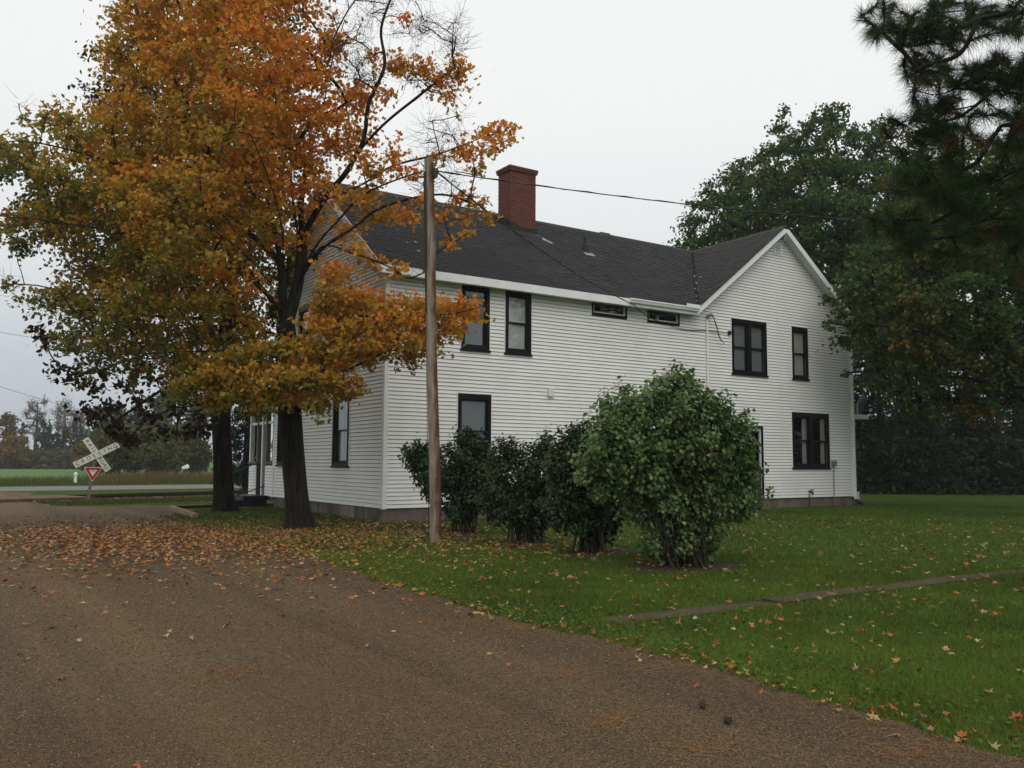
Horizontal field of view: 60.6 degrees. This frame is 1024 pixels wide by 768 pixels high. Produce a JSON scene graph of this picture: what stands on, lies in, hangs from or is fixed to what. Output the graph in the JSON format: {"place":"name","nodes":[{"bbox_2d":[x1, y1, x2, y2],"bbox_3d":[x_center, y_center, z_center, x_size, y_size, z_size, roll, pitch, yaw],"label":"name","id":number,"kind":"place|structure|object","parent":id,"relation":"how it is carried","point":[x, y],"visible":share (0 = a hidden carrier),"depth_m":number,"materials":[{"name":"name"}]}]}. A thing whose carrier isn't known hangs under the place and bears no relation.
{"place":"outdoors","nodes":[
{"label":"outdoors","id":0,"kind":"place"},
{"bbox_2d":[0,464,239,482],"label":"crop field","id":1,"kind":"structure","parent":0,"point":[32,473],"depth_m":102.84,"materials":[{"name":"green plant"}]},
{"bbox_2d":[0,411,21,446],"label":"yellow tree","id":2,"kind":"object","parent":1,"relation":"on","point":[9,421],"visible":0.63,"depth_m":149.91,"materials":[{"name":"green plant"}]},
{"bbox_2d":[0,431,28,468],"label":"yellow tree","id":3,"kind":"object","parent":1,"relation":"on","point":[10,446],"visible":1,"depth_m":139.60,"materials":[{"name":"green plant"}]},
{"bbox_2d":[17,422,29,448],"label":"conifer","id":4,"kind":"object","parent":1,"relation":"on","point":[22,433],"visible":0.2,"depth_m":172.08,"materials":[{"name":"green plant"}]},
{"bbox_2d":[20,395,50,449],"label":"bare tree","id":5,"kind":"object","parent":1,"relation":"on","point":[37,418],"visible":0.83,"depth_m":158.35,"materials":[{"name":"grey plant"}]},
{"bbox_2d":[31,417,53,463],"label":"conifer","id":6,"kind":"object","parent":1,"relation":"on","point":[42,436],"visible":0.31,"depth_m":154.76,"materials":[{"name":"green plant"}]},
{"bbox_2d":[39,419,55,462],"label":"conifer","id":7,"kind":"object","parent":1,"relation":"on","point":[51,437],"visible":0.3,"depth_m":155.70,"materials":[{"name":"green plant"}]},
{"bbox_2d":[52,428,61,456],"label":"conifer","id":8,"kind":"object","parent":1,"relation":"on","point":[57,444],"visible":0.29,"depth_m":163.78,"materials":[{"name":"green plant"}]},
{"bbox_2d":[49,397,79,442],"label":"bare tree","id":9,"kind":"object","parent":1,"relation":"on","point":[60,425],"visible":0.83,"depth_m":158.60,"materials":[{"name":"grey plant"}]},
{"bbox_2d":[56,425,72,462],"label":"conifer","id":10,"kind":"object","parent":1,"relation":"on","point":[65,437],"visible":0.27,"depth_m":156.02,"materials":[{"name":"green plant"}]},
{"bbox_2d":[0,447,143,469],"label":"thicket","id":11,"kind":"object","parent":1,"relation":"on","point":[66,462],"visible":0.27,"depth_m":142.25,"materials":[{"name":"green plant"}]},
{"bbox_2d":[66,417,80,459],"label":"conifer","id":12,"kind":"object","parent":1,"relation":"on","point":[73,436],"visible":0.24,"depth_m":154.50,"materials":[{"name":"green plant"}]},
{"bbox_2d":[70,440,86,470],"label":"yellow tree","id":13,"kind":"object","parent":1,"relation":"on","point":[76,451],"visible":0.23,"depth_m":119.45,"materials":[{"name":"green plant"}]},
{"bbox_2d":[75,426,85,445],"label":"conifer","id":14,"kind":"object","parent":1,"relation":"on","point":[81,431],"visible":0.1,"depth_m":159.54,"materials":[{"name":"green plant"}]},
{"bbox_2d":[70,410,91,439],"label":"bare tree","id":15,"kind":"object","parent":1,"relation":"on","point":[82,421],"visible":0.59,"depth_m":160.61,"materials":[{"name":"grey plant"}]},
{"bbox_2d":[71,428,104,465],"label":"brush tree","id":16,"kind":"object","parent":1,"relation":"on","point":[91,435],"visible":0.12,"depth_m":88.70,"materials":[{"name":"green plant"}]},
{"bbox_2d":[79,449,117,474],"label":"brush tree","id":17,"kind":"object","parent":1,"relation":"on","point":[113,468],"visible":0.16,"depth_m":88.11,"materials":[{"name":"green plant"}]},
{"bbox_2d":[82,404,122,472],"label":"brush tree","id":18,"kind":"object","parent":1,"relation":"on","point":[99,423],"visible":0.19,"depth_m":105.46,"materials":[{"name":"green plant"}]},
{"bbox_2d":[92,421,144,475],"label":"brush tree","id":19,"kind":"object","parent":1,"relation":"on","point":[115,458],"visible":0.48,"depth_m":78.33,"materials":[{"name":"green plant"}]},
{"bbox_2d":[101,403,154,472],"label":"brush tree","id":20,"kind":"object","parent":1,"relation":"on","point":[130,415],"visible":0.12,"depth_m":105.64,"materials":[{"name":"green plant"}]},
{"bbox_2d":[121,442,151,474],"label":"brush tree","id":21,"kind":"object","parent":1,"relation":"on","point":[141,459],"visible":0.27,"depth_m":88.99,"materials":[{"name":"green plant"}]},
{"bbox_2d":[126,417,164,473],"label":"brush tree","id":22,"kind":"object","parent":1,"relation":"on","point":[150,441],"visible":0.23,"depth_m":90.00,"materials":[{"name":"green plant"}]},
{"bbox_2d":[132,389,188,444],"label":"brush tree","id":23,"kind":"object","parent":1,"relation":"on","point":[162,409],"visible":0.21,"depth_m":100.70,"materials":[{"name":"green plant"}]},
{"bbox_2d":[137,438,197,473],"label":"brush tree","id":24,"kind":"object","parent":1,"relation":"on","point":[164,456],"visible":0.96,"depth_m":81.66,"materials":[{"name":"green plant"}]},
{"bbox_2d":[152,417,187,474],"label":"brush tree","id":25,"kind":"object","parent":1,"relation":"on","point":[171,437],"visible":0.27,"depth_m":88.92,"materials":[{"name":"green plant"}]},
{"bbox_2d":[147,379,210,422],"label":"brush tree","id":26,"kind":"object","parent":1,"relation":"on","point":[160,400],"visible":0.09,"depth_m":113.87,"materials":[{"name":"green plant"}]},
{"bbox_2d":[168,428,212,472],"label":"brush tree","id":27,"kind":"object","parent":1,"relation":"on","point":[199,446],"visible":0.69,"depth_m":86.38,"materials":[{"name":"green plant"}]},
{"bbox_2d":[176,396,210,432],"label":"brush tree","id":28,"kind":"object","parent":1,"relation":"on","point":[193,408],"visible":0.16,"depth_m":112.08,"materials":[{"name":"green plant"}]},
{"bbox_2d":[179,449,212,473],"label":"brush tree","id":29,"kind":"object","parent":1,"relation":"on","point":[201,466],"visible":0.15,"depth_m":92.07,"materials":[{"name":"green plant"}]},
{"bbox_2d":[0,484,241,490],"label":"county road","id":30,"kind":"structure","parent":0,"point":[44,488],"depth_m":47.59,"materials":[{"name":"grey asphalt"}]},
{"bbox_2d":[208,464,267,506],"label":"entry steps","id":31,"kind":"structure","parent":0,"point":[253,500],"depth_m":28.86,"materials":[{"name":"concrete"}]},
{"bbox_2d":[0,463,1023,758],"bbox_3d":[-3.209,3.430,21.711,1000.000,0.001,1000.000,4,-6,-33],"label":"ground","id":32,"kind":"structure","parent":0,"point":[980,501],"depth_m":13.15,"materials":[{"name":"green plant"}]},
{"bbox_2d":[73,472,77,482],"bbox_3d":[-28.670,6.183,57.531,0.220,0.820,0.220,4,-6,-33],"label":"marker post","id":33,"kind":"object","parent":32,"relation":"on","point":[75,474],"visible":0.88,"depth_m":57.47,"materials":[{"name":"white plastic"}]},
{"bbox_2d":[73,437,119,500],"bbox_3d":[-15.377,3.180,32.384,1.562,2.430,0.148,3,-6,-26],"label":"crossing sign","id":34,"kind":"object","parent":32,"relation":"on","point":[93,471],"visible":1,"depth_m":32.33,"materials":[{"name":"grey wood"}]},
{"bbox_2d":[0,467,212,486],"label":"tall weeds","id":35,"kind":"object","parent":32,"relation":"on","point":[144,478],"visible":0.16,"depth_m":57.73,"materials":[{"name":"green plant"}]},
{"bbox_2d":[33,489,243,505],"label":"verge grass","id":36,"kind":"structure","parent":32,"relation":"on","point":[76,502],"depth_m":31.73,"materials":[{"name":"green plant"}]},
{"bbox_2d":[9,0,328,511],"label":"linden tree","id":37,"kind":"object","parent":32,"relation":"on","point":[223,500],"visible":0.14,"depth_m":24.69,"materials":[{"name":"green plant"}]},
{"bbox_2d":[231,321,271,490],"bbox_3d":[-12.967,0.941,43.297,2.780,9.300,3.034,-1,-5,19],"label":"spruce tree","id":38,"kind":"object","parent":32,"relation":"on","point":[238,444],"visible":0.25,"depth_m":42.66,"materials":[{"name":"green plant"}]},
{"bbox_2d":[0,0,523,529],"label":"maple tree","id":39,"kind":"object","parent":32,"relation":"on","point":[172,236],"visible":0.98,"depth_m":18.64,"materials":[{"name":"orange plant"}]},
{"bbox_2d":[422,158,441,542],"bbox_3d":[-1.506,-0.438,16.478,0.321,7.605,0.806,-1,-5,10],"label":"utility pole","id":40,"kind":"object","parent":32,"relation":"on","point":[431,172],"visible":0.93,"depth_m":16.38,"materials":[{"name":"brown wood"}]},
{"bbox_2d":[438,173,636,306],"bbox_3d":[1.172,-3.151,21.395,0.033,0.761,11.170,-2,-6,27],"label":"service cable","id":41,"kind":"object","parent":40,"relation":"attached to","point":[446,179],"visible":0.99,"depth_m":19.56,"materials":[{"name":"black rubber"}]},
{"bbox_2d":[439,171,988,226],"bbox_3d":[7.951,-4.409,21.745,21.367,1.872,0.031,3,-6,-29],"label":"overhead cable","id":42,"kind":"object","parent":40,"relation":"attached to","point":[648,199],"visible":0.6,"depth_m":18.82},
{"bbox_2d":[397,424,501,534],"bbox_3d":[-1.250,2.027,18.498,2.340,2.372,1.283,1,-5,-6],"label":"dark shrub","id":43,"kind":"object","parent":32,"relation":"on","point":[460,479],"visible":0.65,"depth_m":18.28,"materials":[{"name":"green plant"}]},
{"bbox_2d":[444,532,485,535],"bbox_3d":[-1.053,3.126,18.232,1.241,0.001,0.824,2,-5,-15],"label":"soil patch","id":44,"kind":"object","parent":32,"relation":"on","point":[466,534],"visible":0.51,"depth_m":18.17,"materials":[{"name":"brown soil"}]},
{"bbox_2d":[0,492,1023,767],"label":"gravel drive","id":45,"kind":"structure","parent":32,"relation":"on","point":[18,512],"depth_m":5.89,"materials":[{"name":"brown gravel"}]},
{"bbox_2d":[0,495,95,502],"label":"crossing panel","id":46,"kind":"object","parent":45,"relation":"on","point":[36,498],"visible":0.8,"depth_m":32.28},
{"bbox_2d":[169,505,211,517],"bbox_3d":[-9.491,3.664,25.387,1.344,0.120,5.497,2,-5,-13],"label":"timber edging","id":47,"kind":"object","parent":45,"relation":"on","point":[182,510],"visible":0.79,"depth_m":25.83,"materials":[{"name":"brown wood"}]},
{"bbox_2d":[0,566,1023,767],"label":"gravel grit","id":48,"kind":"object","parent":45,"relation":"on","point":[389,699],"visible":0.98,"depth_m":5.63,"materials":[{"name":"gravel"}]},
{"bbox_2d":[94,596,1019,767],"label":"pine needles","id":49,"kind":"object","parent":45,"relation":"on","point":[731,743],"visible":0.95,"depth_m":5.16,"materials":[{"name":"brown plant"}]},
{"bbox_2d":[698,700,706,708],"bbox_3d":[1.169,1.961,5.358,0.053,0.059,0.058,4,-6,-33],"label":"pine cone","id":50,"kind":"object","parent":45,"relation":"on","point":[702,704],"visible":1,"depth_m":5.34,"materials":[{"name":"brown wood"}]},
{"bbox_2d":[723,715,731,724],"bbox_3d":[1.246,1.935,5.045,0.052,0.056,0.063,4,-6,-33],"label":"pine cone","id":51,"kind":"object","parent":45,"relation":"on","point":[727,720],"visible":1,"depth_m":5.03,"materials":[{"name":"brown wood"}]},
{"bbox_2d":[867,712,880,720],"bbox_3d":[2.120,1.951,5.136,0.094,0.025,0.058,16,42,29],"label":"fallen leaf","id":52,"kind":"object","parent":45,"relation":"on","point":[875,716],"visible":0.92,"depth_m":5.14,"materials":[{"name":"beige plant"}]},
{"bbox_2d":[0,498,1023,629],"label":"leaf litter","id":53,"kind":"object","parent":32,"relation":"on","point":[142,534],"visible":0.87,"depth_m":15.57,"materials":[{"name":"orange plant"}]},
{"bbox_2d":[494,541,553,545],"bbox_3d":[0.235,2.944,16.132,1.260,0.001,0.966,1,-5,-6],"label":"soil patch","id":54,"kind":"object","parent":32,"relation":"on","point":[541,544],"visible":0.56,"depth_m":16.20,"materials":[{"name":"brown soil"}]},
{"bbox_2d":[467,426,567,543],"bbox_3d":[0.117,1.892,16.442,1.904,2.280,1.261,1,-5,-7],"label":"dark shrub","id":55,"kind":"object","parent":54,"relation":"on","point":[514,503],"visible":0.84,"depth_m":16.20,"materials":[{"name":"green plant"}]},
{"bbox_2d":[241,164,868,521],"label":"house","id":56,"kind":"structure","parent":32,"relation":"on","point":[554,343],"depth_m":26.68,"materials":[{"name":"wood"}]},
{"bbox_2d":[275,419,281,465],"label":"window","id":57,"kind":"structure","parent":56,"relation":"in","point":[278,463],"depth_m":28.44,"materials":[{"name":"black paint"}]},
{"bbox_2d":[298,303,311,337],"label":"window","id":58,"kind":"structure","parent":56,"relation":"in","point":[302,309],"depth_m":27.33,"materials":[{"name":"black paint"}]},
{"bbox_2d":[330,396,350,467],"bbox_3d":[-4.685,1.274,24.195,0.188,2.062,1.210,4,-6,-33],"label":"window","id":59,"kind":"structure","parent":56,"relation":"in","point":[342,452],"depth_m":24.37,"materials":[{"name":"glass"}]},
{"bbox_2d":[456,392,491,466],"bbox_3d":[-1.022,1.252,23.365,1.090,2.017,0.170,4,-6,-33],"label":"window","id":60,"kind":"structure","parent":56,"relation":"in","point":[476,412],"depth_m":23.50,"materials":[{"name":"black glass"}]},
{"bbox_2d":[460,285,490,352],"bbox_3d":[-1.000,-1.788,23.640,0.940,1.842,0.170,4,-6,-33],"label":"window","id":61,"kind":"structure","parent":56,"relation":"in","point":[474,341],"depth_m":23.72,"materials":[{"name":"grey glass"}]},
{"bbox_2d":[504,291,532,356],"bbox_3d":[0.156,-1.700,24.402,0.925,1.827,0.170,4,-6,-33],"label":"window","id":62,"kind":"structure","parent":56,"relation":"in","point":[515,340],"depth_m":24.46,"materials":[{"name":"grey glass"}]},
{"bbox_2d":[591,302,627,318],"bbox_3d":[2.909,-2.248,26.265,1.409,0.492,0.085,4,-6,-33],"label":"window","id":63,"kind":"structure","parent":56,"relation":"in","point":[625,309],"depth_m":26.25,"materials":[{"name":"black glass"}]},
{"bbox_2d":[646,310,679,325],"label":"window","id":64,"kind":"structure","parent":56,"relation":"in","point":[677,323],"depth_m":27.49,"materials":[{"name":"black glass"}]},
{"bbox_2d":[730,317,768,377],"bbox_3d":[7.985,-1.219,29.569,1.780,1.917,0.170,4,-6,-33],"label":"window","id":65,"kind":"structure","parent":56,"relation":"in","point":[748,344],"depth_m":29.55,"materials":[{"name":"black glass"}]},
{"bbox_2d":[747,426,764,498],"bbox_3d":[7.941,2.612,29.205,1.240,2.430,0.090,4,-6,-33],"label":"door","id":66,"kind":"structure","parent":56,"relation":"in","point":[761,456],"depth_m":29.51,"materials":[{"name":"black paint"}]},
{"bbox_2d":[791,325,809,380],"bbox_3d":[10.160,-1.076,31.004,0.920,1.922,0.170,4,-6,-33],"label":"window","id":67,"kind":"structure","parent":56,"relation":"in","point":[799,340],"depth_m":31.09,"materials":[{"name":"grey glass"}]},
{"bbox_2d":[791,411,831,468],"bbox_3d":[10.546,2.007,31.007,2.080,2.007,0.188,4,-6,-33],"label":"window","id":68,"kind":"structure","parent":56,"relation":"in","point":[807,418],"depth_m":30.99,"materials":[{"name":"black paint"}]},
{"bbox_2d":[856,394,871,414],"bbox_3d":[13.249,0.758,33.004,0.554,0.831,0.635,-2,-6,24],"label":"satellite dish","id":69,"kind":"object","parent":56,"relation":"on","point":[861,403],"visible":1,"depth_m":32.91,"materials":[{"name":"grey metal"}]},
{"bbox_2d":[549,549,636,557],"bbox_3d":[1.378,2.803,14.493,1.591,0.001,1.440,0,-5,3],"label":"soil patch","id":70,"kind":"object","parent":32,"relation":"on","point":[568,551],"visible":0.38,"depth_m":14.62,"materials":[{"name":"brown soil"}]},
{"bbox_2d":[533,415,626,554],"bbox_3d":[1.278,1.710,14.823,1.718,2.370,1.426,4,-6,-33],"label":"dark shrub","id":71,"kind":"object","parent":70,"relation":"on","point":[595,523],"visible":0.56,"depth_m":14.56,"materials":[{"name":"green plant"}]},
{"bbox_2d":[621,561,754,574],"bbox_3d":[2.462,2.647,12.687,1.586,0.001,2.260,-4,-7,40],"label":"soil patch","id":72,"kind":"object","parent":32,"relation":"on","point":[719,565],"visible":0.44,"depth_m":12.58,"materials":[{"name":"brown soil"}]},
{"bbox_2d":[567,359,775,567],"bbox_3d":[2.372,1.207,12.979,3.118,3.135,1.803,0,-5,0],"label":"green shrub","id":73,"kind":"object","parent":72,"relation":"on","point":[709,482],"visible":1,"depth_m":12.69,"materials":[{"name":"green plant"}]},
{"bbox_2d":[456,599,1023,754],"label":"clover","id":74,"kind":"object","parent":32,"relation":"on","point":[923,724],"visible":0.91,"depth_m":6.53,"materials":[{"name":"green plant"}]},
{"bbox_2d":[663,152,819,264],"bbox_3d":[13.514,-3.691,49.632,9.002,19.437,6.782,4,-6,-33],"label":"ash tree","id":75,"kind":"object","parent":32,"relation":"on","point":[724,226],"visible":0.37,"depth_m":49.05,"materials":[{"name":"green plant"}]},
{"bbox_2d":[598,568,1023,624],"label":"footpath","id":76,"kind":"structure","parent":32,"relation":"on","point":[784,597],"depth_m":9.74,"materials":[{"name":"grey concrete"}]},
{"bbox_2d":[853,359,865,433],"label":"woodland tree","id":77,"kind":"object","parent":32,"relation":"on","point":[858,392],"depth_m":55.13,"materials":[{"name":"green plant"}]},
{"bbox_2d":[743,101,980,412],"bbox_3d":[18.657,-4.691,45.718,13.512,20.804,9.101,4,-6,-33],"label":"oak tree","id":78,"kind":"object","parent":32,"relation":"on","point":[817,198],"visible":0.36,"depth_m":44.65,"materials":[{"name":"green plant"}]},
{"bbox_2d":[853,360,873,491],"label":"woodland tree","id":79,"kind":"object","parent":32,"relation":"on","point":[857,428],"visible":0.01,"depth_m":46.54,"materials":[{"name":"green plant"}]},
{"bbox_2d":[854,387,891,493],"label":"woodland tree","id":80,"kind":"object","parent":32,"relation":"on","point":[858,425],"visible":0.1,"depth_m":46.59,"materials":[{"name":"green plant"}]},
{"bbox_2d":[869,705,876,711],"bbox_3d":[2.170,1.954,5.255,0.048,0.058,0.036,-7,-30,44],"label":"fallen leaf","id":81,"kind":"object","parent":32,"relation":"on","point":[874,708],"visible":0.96,"depth_m":5.26,"materials":[{"name":"brown plant"}]},
{"bbox_2d":[854,329,915,493],"bbox_3d":[19.183,1.096,45.852,3.608,10.309,3.413,-2,-5,21],"label":"woodland tree","id":82,"kind":"object","parent":32,"relation":"on","point":[881,428],"visible":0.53,"depth_m":45.30,"materials":[{"name":"green plant"}]},
{"bbox_2d":[886,377,913,434],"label":"woodland tree","id":83,"kind":"object","parent":32,"relation":"on","point":[897,408],"visible":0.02,"depth_m":55.27,"materials":[{"name":"green plant"}]},
{"bbox_2d":[874,398,939,491],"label":"woodland tree","id":84,"kind":"object","parent":32,"relation":"on","point":[907,433],"visible":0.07,"depth_m":48.44,"materials":[{"name":"green plant"}]},
{"bbox_2d":[883,393,949,491],"bbox_3d":[22.233,2.961,48.572,5.144,7.547,4.934,4,-6,-33],"label":"woodland tree","id":85,"kind":"object","parent":32,"relation":"on","point":[912,431],"visible":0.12,"depth_m":48.35,"materials":[{"name":"green plant"}]},
{"bbox_2d":[815,122,1023,432],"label":"brown oak","id":86,"kind":"object","parent":32,"relation":"on","point":[997,333],"visible":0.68,"depth_m":28.92,"materials":[{"name":"green plant"}]},
{"bbox_2d":[890,376,972,494],"bbox_3d":[21.706,1.523,45.490,4.096,9.765,4.263,4,-6,-33],"label":"woodland tree","id":87,"kind":"object","parent":32,"relation":"on","point":[932,429],"visible":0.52,"depth_m":44.99,"materials":[{"name":"green plant"}]},
{"bbox_2d":[847,0,1023,292],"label":"pine tree","id":88,"kind":"object","parent":32,"relation":"on","point":[947,187],"visible":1,"depth_m":8.54,"materials":[{"name":"green plant"}]},
{"bbox_2d":[855,433,1023,494],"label":"clipped hedge","id":89,"kind":"object","parent":32,"relation":"on","point":[1016,490],"visible":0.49,"depth_m":44.73,"materials":[{"name":"green plant"}]},
{"bbox_2d":[914,371,985,490],"bbox_3d":[23.718,1.531,49.030,4.586,9.788,4.576,2,-5,-17],"label":"woodland tree","id":90,"kind":"object","parent":32,"relation":"on","point":[951,432],"visible":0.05,"depth_m":48.61,"materials":[{"name":"green plant"}]},
{"bbox_2d":[956,729,966,736],"bbox_3d":[2.443,1.902,4.760,0.064,0.028,0.077,-22,13,31],"label":"fallen leaf","id":91,"kind":"object","parent":32,"relation":"on","point":[961,733],"visible":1,"depth_m":4.77,"materials":[{"name":"orange plant"}]},
{"bbox_2d":[931,368,1014,492],"bbox_3d":[24.053,2.706,47.018,4.984,7.822,4.756,-1,-5,16],"label":"woodland tree","id":92,"kind":"object","parent":32,"relation":"on","point":[961,423],"visible":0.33,"depth_m":46.58,"materials":[{"name":"green plant"}]},
{"bbox_2d":[952,385,1013,490],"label":"woodland tree","id":93,"kind":"object","parent":32,"relation":"on","point":[974,460],"visible":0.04,"depth_m":47.95,"materials":[{"name":"green plant"}]},
{"bbox_2d":[962,354,1023,494],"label":"woodland tree","id":94,"kind":"object","parent":32,"relation":"on","point":[987,432],"visible":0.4,"depth_m":45.68,"materials":[{"name":"green plant"}]},
{"bbox_2d":[983,409,1008,456],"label":"woodland tree","id":95,"kind":"object","parent":32,"relation":"on","point":[1001,424],"visible":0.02,"depth_m":54.26,"materials":[{"name":"green plant"}]},
{"bbox_2d":[988,371,1023,492],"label":"woodland tree","id":96,"kind":"object","parent":32,"relation":"on","point":[1014,429],"visible":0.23,"depth_m":47.38,"materials":[{"name":"green plant"}]},
{"bbox_2d":[996,322,1023,491],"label":"woodland tree","id":97,"kind":"object","parent":32,"relation":"on","point":[1016,427],"visible":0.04,"depth_m":48.68,"materials":[{"name":"green plant"}]},
{"bbox_2d":[1003,413,1023,484],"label":"woodland tree","id":98,"kind":"object","parent":32,"relation":"on","point":[1018,442],"visible":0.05,"depth_m":47.77,"materials":[{"name":"green plant"}]},
{"bbox_2d":[1008,711,1023,722],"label":"fallen leaf","id":99,"kind":"object","parent":32,"relation":"on","point":[1019,714],"visible":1,"depth_m":5.10,"materials":[{"name":"orange plant"}]},
{"bbox_2d":[0,0,1023,462],"label":"sky","id":100,"kind":"structure","parent":0,"point":[645,99],"materials":[{"name":"white"}]},
{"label":"ballast bed","id":101,"kind":"structure","parent":0,"visible":0},
{"bbox_2d":[33,495,209,501],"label":"ballast stones","id":102,"kind":"object","parent":101,"relation":"on","point":[135,497],"visible":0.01,"depth_m":34.70,"materials":[{"name":"grey gravel"}]},
{"bbox_2d":[72,490,247,498],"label":"railway track","id":103,"kind":"structure","parent":101,"relation":"on","point":[133,495],"depth_m":36.21,"materials":[{"name":"metal"}]}
]}

